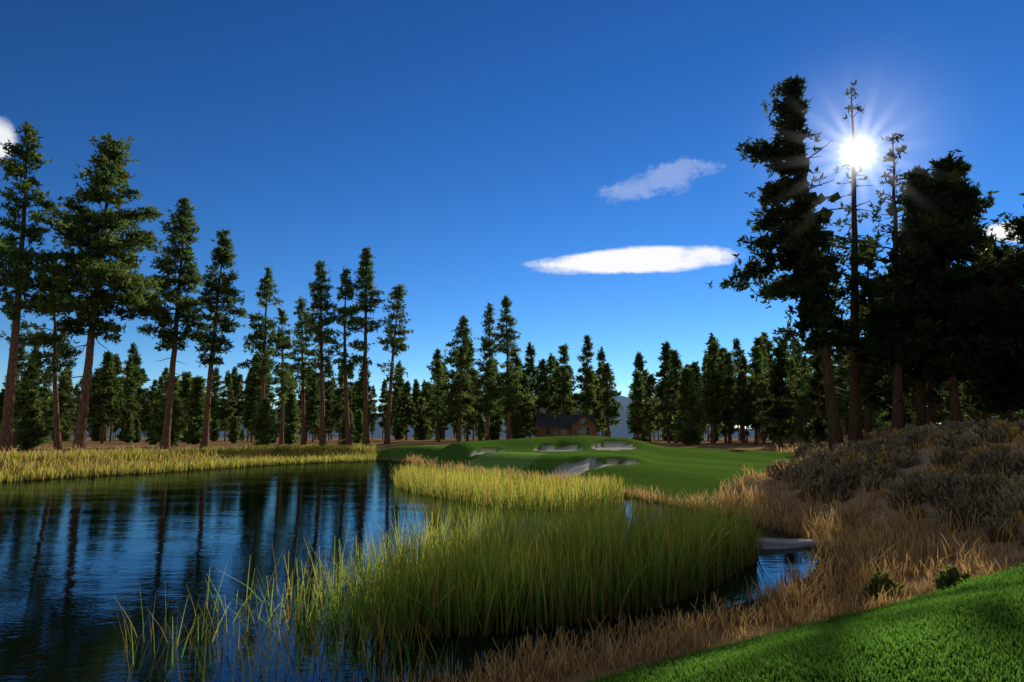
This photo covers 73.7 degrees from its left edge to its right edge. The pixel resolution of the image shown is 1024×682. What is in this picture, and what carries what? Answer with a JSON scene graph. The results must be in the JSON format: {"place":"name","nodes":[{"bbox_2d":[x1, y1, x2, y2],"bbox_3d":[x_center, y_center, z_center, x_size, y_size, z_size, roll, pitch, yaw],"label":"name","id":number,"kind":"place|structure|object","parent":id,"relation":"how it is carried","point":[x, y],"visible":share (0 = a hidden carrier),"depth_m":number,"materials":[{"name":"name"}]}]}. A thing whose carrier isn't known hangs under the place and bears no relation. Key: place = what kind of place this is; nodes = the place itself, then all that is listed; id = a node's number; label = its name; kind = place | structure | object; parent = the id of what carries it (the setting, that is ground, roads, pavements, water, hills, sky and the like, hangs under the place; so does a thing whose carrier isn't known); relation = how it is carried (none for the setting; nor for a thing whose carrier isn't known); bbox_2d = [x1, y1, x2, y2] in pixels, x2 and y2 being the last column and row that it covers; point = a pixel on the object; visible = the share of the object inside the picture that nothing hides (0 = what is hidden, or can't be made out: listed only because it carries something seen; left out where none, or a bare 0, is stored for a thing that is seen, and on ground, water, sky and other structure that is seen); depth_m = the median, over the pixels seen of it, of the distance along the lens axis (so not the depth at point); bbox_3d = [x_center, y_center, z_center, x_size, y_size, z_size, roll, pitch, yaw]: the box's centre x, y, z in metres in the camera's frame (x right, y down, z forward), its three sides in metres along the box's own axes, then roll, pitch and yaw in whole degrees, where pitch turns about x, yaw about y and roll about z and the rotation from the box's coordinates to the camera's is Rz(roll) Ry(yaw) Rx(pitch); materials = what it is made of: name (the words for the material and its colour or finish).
{"place":"outdoors","nodes":[
{"label":"outdoors","id":0,"kind":"place"},
{"bbox_2d":[49,395,758,437],"bbox_3d":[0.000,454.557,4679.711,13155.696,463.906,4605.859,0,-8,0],"label":"mountains","id":1,"kind":"structure","parent":0,"point":[619,431],"depth_m":6852.51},
{"bbox_2d":[0,460,818,681],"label":"pond water","id":2,"kind":"structure","parent":0,"point":[78,555],"depth_m":13.45,"materials":[{"name":"liquid"}]},
{"bbox_2d":[0,435,1023,681],"bbox_3d":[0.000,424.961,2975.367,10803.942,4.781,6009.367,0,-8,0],"label":"terrain","id":3,"kind":"structure","parent":0,"point":[660,463],"depth_m":40.18,"materials":[{"name":"plant"}]},
{"bbox_2d":[0,370,22,422],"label":"forest pine","id":4,"kind":"object","parent":3,"relation":"on","point":[17,397],"visible":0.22,"depth_m":185.67,"materials":[{"name":"green plant"}]},
{"bbox_2d":[13,388,49,449],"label":"young pine","id":5,"kind":"object","parent":3,"relation":"on","point":[29,435],"visible":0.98,"depth_m":84.27,"materials":[{"name":"green plant"}]},
{"bbox_2d":[14,346,52,419],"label":"forest pine","id":6,"kind":"object","parent":3,"relation":"on","point":[34,385],"visible":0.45,"depth_m":118.59,"materials":[{"name":"green plant"}]},
{"bbox_2d":[0,121,78,451],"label":"pine","id":7,"kind":"object","parent":3,"relation":"on","point":[16,259],"visible":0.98,"depth_m":70.47,"materials":[{"name":"green plant"}]},
{"bbox_2d":[0,263,81,450],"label":"pine","id":8,"kind":"object","parent":3,"relation":"on","point":[41,338],"visible":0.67,"depth_m":80.86,"materials":[{"name":"green plant"}]},
{"bbox_2d":[38,385,66,444],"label":"young pine","id":9,"kind":"object","parent":3,"relation":"on","point":[46,400],"visible":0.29,"depth_m":121.19,"materials":[{"name":"green plant"}]},
{"bbox_2d":[41,369,78,435],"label":"forest pine","id":10,"kind":"object","parent":3,"relation":"on","point":[65,399],"visible":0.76,"depth_m":109.57,"materials":[{"name":"green plant"}]},
{"bbox_2d":[12,132,174,451],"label":"pine","id":11,"kind":"object","parent":3,"relation":"on","point":[96,269],"visible":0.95,"depth_m":78.14,"materials":[{"name":"green plant"}]},
{"bbox_2d":[87,367,101,440],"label":"forest pine","id":12,"kind":"object","parent":3,"relation":"on","point":[92,412],"visible":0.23,"depth_m":273.76,"materials":[{"name":"green plant"}]},
{"bbox_2d":[89,351,121,443],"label":"forest pine","id":13,"kind":"object","parent":3,"relation":"on","point":[107,365],"visible":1,"depth_m":136.09,"materials":[{"name":"green plant"}]},
{"bbox_2d":[90,354,127,441],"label":"forest pine","id":14,"kind":"object","parent":3,"relation":"on","point":[118,369],"visible":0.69,"depth_m":186.66,"materials":[{"name":"green plant"}]},
{"bbox_2d":[121,410,136,442],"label":"young pine","id":15,"kind":"object","parent":3,"relation":"on","point":[127,433],"visible":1,"depth_m":152.50,"materials":[{"name":"green plant"}]},
{"bbox_2d":[120,355,142,441],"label":"forest pine","id":16,"kind":"object","parent":3,"relation":"on","point":[128,387],"visible":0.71,"depth_m":193.12,"materials":[{"name":"green plant"}]},
{"bbox_2d":[118,351,147,424],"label":"forest pine","id":17,"kind":"object","parent":3,"relation":"on","point":[137,359],"visible":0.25,"depth_m":239.50,"materials":[{"name":"green plant"}]},
{"bbox_2d":[138,379,160,429],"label":"forest pine","id":18,"kind":"object","parent":3,"relation":"on","point":[145,411],"visible":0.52,"depth_m":230.03,"materials":[{"name":"green plant"}]},
{"bbox_2d":[147,376,164,442],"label":"forest pine","id":19,"kind":"object","parent":3,"relation":"on","point":[156,405],"visible":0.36,"depth_m":146.77,"materials":[{"name":"green plant"}]},
{"bbox_2d":[146,374,189,446],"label":"young pine","id":20,"kind":"object","parent":3,"relation":"on","point":[178,426],"visible":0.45,"depth_m":99.16,"materials":[{"name":"green plant"}]},
{"bbox_2d":[131,196,218,448],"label":"pine","id":21,"kind":"object","parent":3,"relation":"on","point":[189,315],"visible":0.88,"depth_m":89.67,"materials":[{"name":"green plant"}]},
{"bbox_2d":[176,371,195,442],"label":"young pine","id":22,"kind":"object","parent":3,"relation":"on","point":[185,383],"visible":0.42,"depth_m":156.75,"materials":[{"name":"green plant"}]},
{"bbox_2d":[179,375,214,444],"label":"young pine","id":23,"kind":"object","parent":3,"relation":"on","point":[196,406],"visible":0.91,"depth_m":123.71,"materials":[{"name":"green plant"}]},
{"bbox_2d":[209,367,225,422],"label":"forest pine","id":24,"kind":"object","parent":3,"relation":"on","point":[216,377],"visible":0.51,"depth_m":322.27,"materials":[{"name":"green plant"}]},
{"bbox_2d":[189,228,246,447],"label":"pine","id":25,"kind":"object","parent":3,"relation":"on","point":[223,255],"visible":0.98,"depth_m":96.34,"materials":[{"name":"green plant"}]},
{"bbox_2d":[212,370,238,441],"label":"forest pine","id":26,"kind":"object","parent":3,"relation":"on","point":[222,411],"visible":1,"depth_m":164.99,"materials":[{"name":"green plant"}]},
{"bbox_2d":[226,374,243,428],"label":"forest pine","id":27,"kind":"object","parent":3,"relation":"on","point":[236,391],"visible":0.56,"depth_m":212.07,"materials":[{"name":"green plant"}]},
{"bbox_2d":[240,352,271,442],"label":"forest pine","id":28,"kind":"object","parent":3,"relation":"on","point":[254,380],"visible":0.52,"depth_m":150.57,"materials":[{"name":"green plant"}]},
{"bbox_2d":[244,356,279,416],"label":"forest pine","id":29,"kind":"object","parent":3,"relation":"on","point":[270,396],"visible":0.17,"depth_m":206.53,"materials":[{"name":"green plant"}]},
{"bbox_2d":[236,264,289,439],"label":"pine","id":30,"kind":"object","parent":3,"relation":"on","point":[262,346],"visible":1,"depth_m":101.98,"materials":[{"name":"green plant"}]},
{"bbox_2d":[247,398,278,446],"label":"young pine","id":31,"kind":"object","parent":3,"relation":"on","point":[263,425],"visible":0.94,"depth_m":93.61,"materials":[{"name":"green plant"}]},
{"bbox_2d":[272,307,301,445],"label":"pine","id":32,"kind":"object","parent":3,"relation":"on","point":[285,383],"visible":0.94,"depth_m":109.89,"materials":[{"name":"green plant"}]},
{"bbox_2d":[273,391,300,443],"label":"young pine","id":33,"kind":"object","parent":3,"relation":"on","point":[291,432],"visible":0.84,"depth_m":125.20,"materials":[{"name":"green plant"}]},
{"bbox_2d":[284,296,326,444],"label":"pine","id":34,"kind":"object","parent":3,"relation":"on","point":[302,368],"visible":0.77,"depth_m":118.76,"materials":[{"name":"green plant"}]},
{"bbox_2d":[305,371,319,441],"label":"forest pine","id":35,"kind":"object","parent":3,"relation":"on","point":[312,413],"visible":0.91,"depth_m":180.07,"materials":[{"name":"green plant"}]},
{"bbox_2d":[300,259,343,446],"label":"pine","id":36,"kind":"object","parent":3,"relation":"on","point":[320,297],"visible":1,"depth_m":106.47,"materials":[{"name":"green plant"}]},
{"bbox_2d":[319,358,335,429],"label":"forest pine","id":37,"kind":"object","parent":3,"relation":"on","point":[328,395],"visible":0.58,"depth_m":219.64,"materials":[{"name":"green plant"}]},
{"bbox_2d":[327,368,349,443],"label":"forest pine","id":38,"kind":"object","parent":3,"relation":"on","point":[336,412],"visible":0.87,"depth_m":129.44,"materials":[{"name":"green plant"}]},
{"bbox_2d":[335,407,359,444],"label":"young pine","id":39,"kind":"object","parent":3,"relation":"on","point":[352,430],"visible":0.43,"depth_m":113.50,"materials":[{"name":"green plant"}]},
{"bbox_2d":[327,266,368,445],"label":"pine","id":40,"kind":"object","parent":3,"relation":"on","point":[344,312],"visible":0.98,"depth_m":109.27,"materials":[{"name":"green plant"}]},
{"bbox_2d":[352,409,362,442],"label":"young pine","id":41,"kind":"object","parent":3,"relation":"on","point":[358,420],"visible":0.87,"depth_m":149.29,"materials":[{"name":"green plant"}]},
{"bbox_2d":[349,361,376,434],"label":"forest pine","id":42,"kind":"object","parent":3,"relation":"on","point":[356,404],"visible":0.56,"depth_m":160.12,"materials":[{"name":"green plant"}]},
{"bbox_2d":[346,245,384,445],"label":"pine","id":43,"kind":"object","parent":3,"relation":"on","point":[364,272],"visible":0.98,"depth_m":112.85,"materials":[{"name":"green plant"}]},
{"bbox_2d":[0,444,778,681],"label":"pond reeds","id":44,"kind":"object","parent":3,"relation":"on","point":[606,563],"visible":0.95,"depth_m":11.17,"materials":[{"name":"plant"}]},
{"bbox_2d":[372,283,413,443],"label":"pine","id":45,"kind":"object","parent":3,"relation":"on","point":[395,345],"visible":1,"depth_m":117.03,"materials":[{"name":"green plant"}]},
{"bbox_2d":[390,403,407,439],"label":"young pine","id":46,"kind":"object","parent":3,"relation":"on","point":[398,430],"visible":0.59,"depth_m":238.07,"materials":[{"name":"green plant"}]},
{"bbox_2d":[396,380,418,439],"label":"forest pine","id":47,"kind":"object","parent":3,"relation":"on","point":[405,402],"visible":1,"depth_m":173.18,"materials":[{"name":"green plant"}]},
{"bbox_2d":[413,396,433,439],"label":"young pine","id":48,"kind":"object","parent":3,"relation":"on","point":[422,428],"visible":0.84,"depth_m":176.63,"materials":[{"name":"green plant"}]},
{"bbox_2d":[412,360,448,441],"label":"pine","id":49,"kind":"object","parent":3,"relation":"on","point":[437,369],"visible":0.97,"depth_m":132.19,"materials":[{"name":"green plant"}]},
{"bbox_2d":[426,349,451,439],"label":"forest pine","id":50,"kind":"object","parent":3,"relation":"on","point":[436,357],"visible":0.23,"depth_m":221.41,"materials":[{"name":"green plant"}]},
{"bbox_2d":[435,315,476,441],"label":"pine","id":51,"kind":"object","parent":3,"relation":"on","point":[463,331],"visible":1,"depth_m":127.81,"materials":[{"name":"green plant"}]},
{"bbox_2d":[443,344,477,427],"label":"forest pine","id":52,"kind":"object","parent":3,"relation":"on","point":[454,391],"visible":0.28,"depth_m":131.38,"materials":[{"name":"green plant"}]},
{"bbox_2d":[447,341,484,440],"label":"forest pine","id":53,"kind":"object","parent":3,"relation":"on","point":[473,372],"visible":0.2,"depth_m":163.25,"materials":[{"name":"green plant"}]},
{"bbox_2d":[467,302,500,439],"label":"pine","id":54,"kind":"object","parent":3,"relation":"on","point":[482,380],"visible":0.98,"depth_m":125.39,"materials":[{"name":"green plant"}]},
{"bbox_2d":[485,400,503,439],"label":"young pine","id":55,"kind":"object","parent":3,"relation":"on","point":[494,429],"visible":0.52,"depth_m":157.43,"materials":[{"name":"green plant"}]},
{"bbox_2d":[0,422,1023,681],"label":"dry bunch grass","id":56,"kind":"structure","parent":3,"relation":"on","point":[882,542],"depth_m":12.29,"materials":[{"name":"plant"}]},
{"bbox_2d":[493,294,537,438],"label":"pine","id":57,"kind":"object","parent":3,"relation":"on","point":[507,375],"visible":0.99,"depth_m":123.89,"materials":[{"name":"green plant"}]},
{"bbox_2d":[511,412,525,438],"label":"young pine","id":58,"kind":"object","parent":3,"relation":"on","point":[517,427],"visible":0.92,"depth_m":136.85,"materials":[{"name":"green plant"}]},
{"bbox_2d":[510,355,532,424],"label":"forest pine","id":59,"kind":"object","parent":3,"relation":"on","point":[518,360],"visible":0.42,"depth_m":159.34,"materials":[{"name":"green plant"}]},
{"bbox_2d":[511,372,538,437],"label":"pine","id":60,"kind":"object","parent":3,"relation":"on","point":[530,412],"visible":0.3,"depth_m":169.17,"materials":[{"name":"green plant"}]},
{"bbox_2d":[521,341,541,437],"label":"forest pine","id":61,"kind":"object","parent":3,"relation":"on","point":[530,365],"visible":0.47,"depth_m":244.96,"materials":[{"name":"green plant"}]},
{"bbox_2d":[530,358,559,433],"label":"pine","id":62,"kind":"object","parent":3,"relation":"on","point":[542,377],"visible":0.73,"depth_m":149.28,"materials":[{"name":"green plant"}]},
{"bbox_2d":[540,352,560,413],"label":"forest pine","id":63,"kind":"object","parent":3,"relation":"on","point":[551,366],"visible":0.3,"depth_m":172.27,"materials":[{"name":"green plant"}]},
{"bbox_2d":[546,343,577,414],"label":"pine","id":64,"kind":"object","parent":3,"relation":"on","point":[563,401],"visible":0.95,"depth_m":158.93,"materials":[{"name":"green plant"}]},
{"bbox_2d":[532,408,600,436],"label":"log cabin","id":65,"kind":"object","parent":3,"relation":"on","point":[573,425],"visible":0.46,"depth_m":144.73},
{"bbox_2d":[567,334,603,414],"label":"pine","id":66,"kind":"object","parent":3,"relation":"on","point":[587,398],"visible":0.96,"depth_m":156.72,"materials":[{"name":"green plant"}]},
{"bbox_2d":[591,378,606,435],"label":"forest pine","id":67,"kind":"object","parent":3,"relation":"on","point":[597,412],"visible":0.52,"depth_m":216.21,"materials":[{"name":"green plant"}]},
{"bbox_2d":[590,346,611,435],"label":"forest pine","id":68,"kind":"object","parent":3,"relation":"on","point":[600,356],"visible":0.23,"depth_m":245.73,"materials":[{"name":"green plant"}]},
{"bbox_2d":[596,362,623,436],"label":"pine","id":69,"kind":"object","parent":3,"relation":"on","point":[611,412],"visible":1,"depth_m":147.65,"materials":[{"name":"green plant"}]},
{"bbox_2d":[626,351,651,417],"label":"forest pine","id":70,"kind":"object","parent":3,"relation":"on","point":[639,362],"visible":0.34,"depth_m":203.19,"materials":[{"name":"green plant"}]},
{"bbox_2d":[625,370,653,440],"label":"pine","id":71,"kind":"object","parent":3,"relation":"on","point":[637,392],"visible":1,"depth_m":136.98,"materials":[{"name":"green plant"}]},
{"bbox_2d":[640,373,662,441],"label":"pine","id":72,"kind":"object","parent":3,"relation":"on","point":[650,390],"visible":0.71,"depth_m":146.19,"materials":[{"name":"green plant"}]},
{"bbox_2d":[652,340,680,442],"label":"forest pine","id":73,"kind":"object","parent":3,"relation":"on","point":[665,358],"visible":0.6,"depth_m":143.40,"materials":[{"name":"green plant"}]},
{"bbox_2d":[660,349,686,442],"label":"pine","id":74,"kind":"object","parent":3,"relation":"on","point":[676,365],"visible":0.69,"depth_m":135.41,"materials":[{"name":"green plant"}]},
{"bbox_2d":[671,367,709,444],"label":"young pine","id":75,"kind":"object","parent":3,"relation":"on","point":[691,425],"visible":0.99,"depth_m":113.57,"materials":[{"name":"green plant"}]},
{"bbox_2d":[696,340,729,442],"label":"pine","id":76,"kind":"object","parent":3,"relation":"on","point":[708,403],"visible":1,"depth_m":129.53,"materials":[{"name":"green plant"}]},
{"bbox_2d":[717,351,737,442],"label":"pine","id":77,"kind":"object","parent":3,"relation":"on","point":[729,387],"visible":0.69,"depth_m":134.89,"materials":[{"name":"green plant"}]},
{"bbox_2d":[730,338,749,440],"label":"forest pine","id":78,"kind":"object","parent":3,"relation":"on","point":[736,347],"visible":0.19,"depth_m":270.75,"materials":[{"name":"green plant"}]},
{"bbox_2d":[730,370,762,443],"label":"forest pine","id":79,"kind":"object","parent":3,"relation":"on","point":[740,417],"visible":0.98,"depth_m":120.06,"materials":[{"name":"green plant"}]},
{"bbox_2d":[744,345,772,443],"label":"pine","id":80,"kind":"object","parent":3,"relation":"on","point":[757,363],"visible":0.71,"depth_m":121.98,"materials":[{"name":"green plant"}]},
{"bbox_2d":[748,335,769,442],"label":"forest pine","id":81,"kind":"object","parent":3,"relation":"on","point":[757,341],"visible":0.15,"depth_m":153.96,"materials":[{"name":"green plant"}]},
{"bbox_2d":[752,343,802,448],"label":"pine","id":82,"kind":"object","parent":3,"relation":"on","point":[781,408],"visible":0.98,"depth_m":87.93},
{"bbox_2d":[763,357,799,444],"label":"pine","id":83,"kind":"object","parent":3,"relation":"on","point":[795,371],"visible":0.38,"depth_m":115.98,"materials":[{"name":"green plant"}]},
{"bbox_2d":[756,538,828,548],"bbox_3d":[6.616,4.973,16.686,2.719,0.460,0.859,3,-6,-12],"label":"pond rock","id":84,"kind":"object","parent":3,"relation":"on","point":[772,543],"visible":0.45,"depth_m":16.37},
{"bbox_2d":[577,562,1023,681],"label":"turf blades","id":85,"kind":"object","parent":3,"relation":"on","point":[944,634],"visible":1,"depth_m":5.58,"materials":[{"name":"plant"}]},
{"bbox_2d":[790,353,816,435],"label":"forest pine","id":86,"kind":"object","parent":3,"relation":"on","point":[804,359],"visible":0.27,"depth_m":113.59,"materials":[{"name":"green plant"}]},
{"bbox_2d":[791,372,824,443],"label":"pine","id":87,"kind":"object","parent":3,"relation":"on","point":[805,402],"visible":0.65,"depth_m":101.99,"materials":[{"name":"green plant"}]},
{"bbox_2d":[706,75,915,451],"bbox_3d":[19.371,-4.990,45.073,11.573,26.192,9.264,0,-8,0],"label":"pine","id":88,"kind":"object","parent":3,"relation":"on","point":[798,238],"visible":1,"depth_m":43.84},
{"bbox_2d":[797,330,834,443],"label":"pine","id":89,"kind":"object","parent":3,"relation":"on","point":[818,428],"visible":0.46,"depth_m":72.66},
{"bbox_2d":[835,350,849,410],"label":"forest pine","id":90,"kind":"object","parent":3,"relation":"on","point":[842,371],"visible":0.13,"depth_m":144.87,"materials":[{"name":"green plant"}]},
{"bbox_2d":[831,79,876,441],"bbox_3d":[24.678,-5.664,49.102,3.570,27.764,3.200,-3,-9,18],"label":"pine","id":91,"kind":"object","parent":3,"relation":"on","point":[855,433],"visible":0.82,"depth_m":49.08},
{"bbox_2d":[840,356,877,428],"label":"young pine","id":92,"kind":"object","parent":3,"relation":"on","point":[845,406],"visible":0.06,"depth_m":130.34,"materials":[{"name":"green plant"}]},
{"bbox_2d":[836,234,892,433],"bbox_3d":[30.880,-0.225,58.639,6.909,18.820,6.778,0,-8,0],"label":"pine","id":93,"kind":"object","parent":3,"relation":"on","point":[869,384],"visible":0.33,"depth_m":58.16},
{"bbox_2d":[848,381,888,429],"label":"young pine","id":94,"kind":"object","parent":3,"relation":"on","point":[875,422],"visible":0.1,"depth_m":97.34,"materials":[{"name":"green plant"}]},
{"bbox_2d":[764,418,1023,545],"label":"sagebrush","id":95,"kind":"object","parent":3,"relation":"on","point":[845,468],"visible":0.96,"depth_m":20.62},
{"bbox_2d":[839,132,952,431],"bbox_3d":[24.527,-3.650,43.818,6.446,21.044,6.520,-8,-11,44],"label":"pine","id":96,"kind":"object","parent":3,"relation":"on","point":[893,323],"visible":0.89,"depth_m":43.44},
{"bbox_2d":[875,369,926,424],"bbox_3d":[34.643,1.811,62.997,6.798,15.010,6.590,0,-8,0],"label":"pine","id":97,"kind":"object","parent":3,"relation":"on","point":[885,416],"visible":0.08,"depth_m":62.02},
{"bbox_2d":[862,562,971,599],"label":"bank shrubs","id":98,"kind":"object","parent":3,"relation":"on","point":[947,575],"visible":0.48,"depth_m":10.36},
{"bbox_2d":[915,380,948,425],"bbox_3d":[33.860,-0.583,55.667,5.600,17.924,6.355,-5,-10,31],"label":"pine","id":99,"kind":"object","parent":3,"relation":"on","point":[931,402],"visible":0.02,"depth_m":54.15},
{"bbox_2d":[875,165,992,426],"bbox_3d":[29.702,-2.921,48.058,6.469,20.301,7.939,5,-10,-34],"label":"pine","id":100,"kind":"object","parent":3,"relation":"on","point":[919,380],"visible":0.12,"depth_m":47.87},
{"bbox_2d":[886,149,1023,423],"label":"pine","id":101,"kind":"object","parent":3,"relation":"on","point":[955,202],"visible":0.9,"depth_m":43.12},
{"bbox_2d":[958,239,997,421],"bbox_3d":[40.033,-0.328,57.816,6.626,18.073,6.836,-1,-8,10],"label":"pine","id":102,"kind":"object","parent":3,"relation":"on","point":[968,400],"visible":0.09,"depth_m":57.49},
{"bbox_2d":[959,243,1023,421],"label":"pine","id":103,"kind":"object","parent":3,"relation":"on","point":[1003,389],"visible":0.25,"depth_m":46.56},
{"bbox_2d":[982,193,1023,412],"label":"pine","id":104,"kind":"object","parent":3,"relation":"on","point":[1012,351],"visible":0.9,"depth_m":43.43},
{"bbox_2d":[0,0,1023,428],"label":"sky","id":105,"kind":"structure","parent":0,"point":[577,162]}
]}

